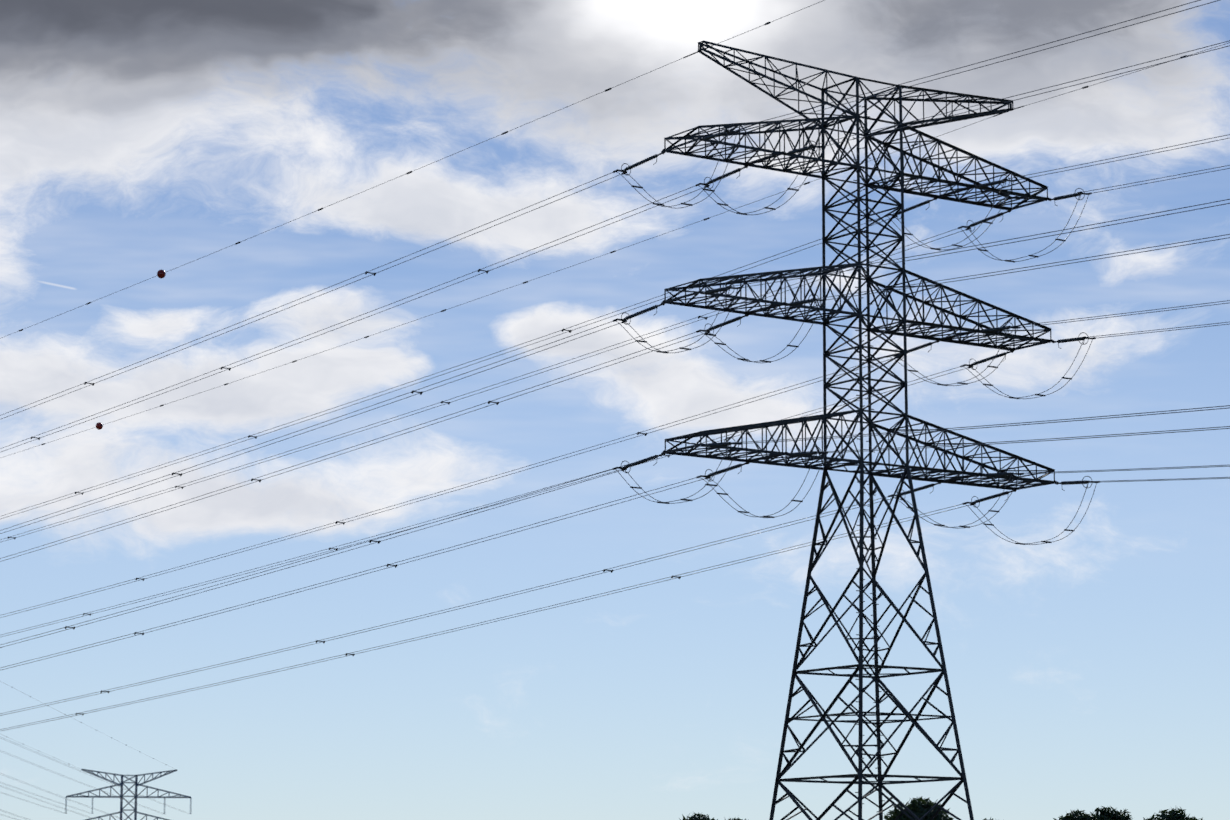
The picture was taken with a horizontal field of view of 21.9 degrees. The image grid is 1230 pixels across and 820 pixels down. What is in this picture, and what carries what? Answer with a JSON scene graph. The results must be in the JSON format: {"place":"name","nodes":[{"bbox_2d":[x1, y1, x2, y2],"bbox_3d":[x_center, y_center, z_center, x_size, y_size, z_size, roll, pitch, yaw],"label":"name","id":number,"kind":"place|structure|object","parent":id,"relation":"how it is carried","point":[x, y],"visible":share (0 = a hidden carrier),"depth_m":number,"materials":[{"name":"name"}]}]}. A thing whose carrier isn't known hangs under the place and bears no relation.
{"place":"outdoors","nodes":[
{"label":"outdoors","id":0,"kind":"place"},
{"bbox_2d":[0,0,1229,819],"label":"sky","id":1,"kind":"structure","parent":0,"point":[1088,669],"materials":[{"name":"blue"}]},
{"label":"ground","id":2,"kind":"structure","parent":0,"visible":0},
{"bbox_2d":[0,687,191,819],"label":"pylon","id":3,"kind":"object","parent":2,"relation":"on","point":[121,784],"visible":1,"depth_m":490.61,"materials":[{"name":"grey metal"}]},
{"bbox_2d":[0,0,1229,819],"bbox_3d":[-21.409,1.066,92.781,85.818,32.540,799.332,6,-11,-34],"label":"transmission tower","id":4,"kind":"structure","parent":2,"relation":"on","point":[810,459],"depth_m":111.30,"materials":[{"name":"metal"}]},
{"bbox_2d":[679,812,717,819],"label":"tree","id":5,"kind":"object","parent":2,"relation":"on","point":[700,816],"visible":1,"depth_m":168.22,"materials":[{"name":"green plant"}]},
{"bbox_2d":[884,797,953,819],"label":"tree","id":6,"kind":"object","parent":2,"relation":"on","point":[919,807],"visible":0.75,"depth_m":147.08,"materials":[{"name":"green plant"}]},
{"bbox_2d":[1053,808,1098,819],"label":"tree","id":7,"kind":"object","parent":2,"relation":"on","point":[1077,815],"visible":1,"depth_m":172.36,"materials":[{"name":"green plant"}]},
{"bbox_2d":[1090,806,1131,819],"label":"tree","id":8,"kind":"object","parent":2,"relation":"on","point":[1108,813],"visible":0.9,"depth_m":178.55,"materials":[{"name":"green plant"}]},
{"bbox_2d":[1143,807,1202,819],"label":"tree","id":9,"kind":"object","parent":2,"relation":"on","point":[1172,814],"visible":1,"depth_m":161.56,"materials":[{"name":"green plant"}]}
]}

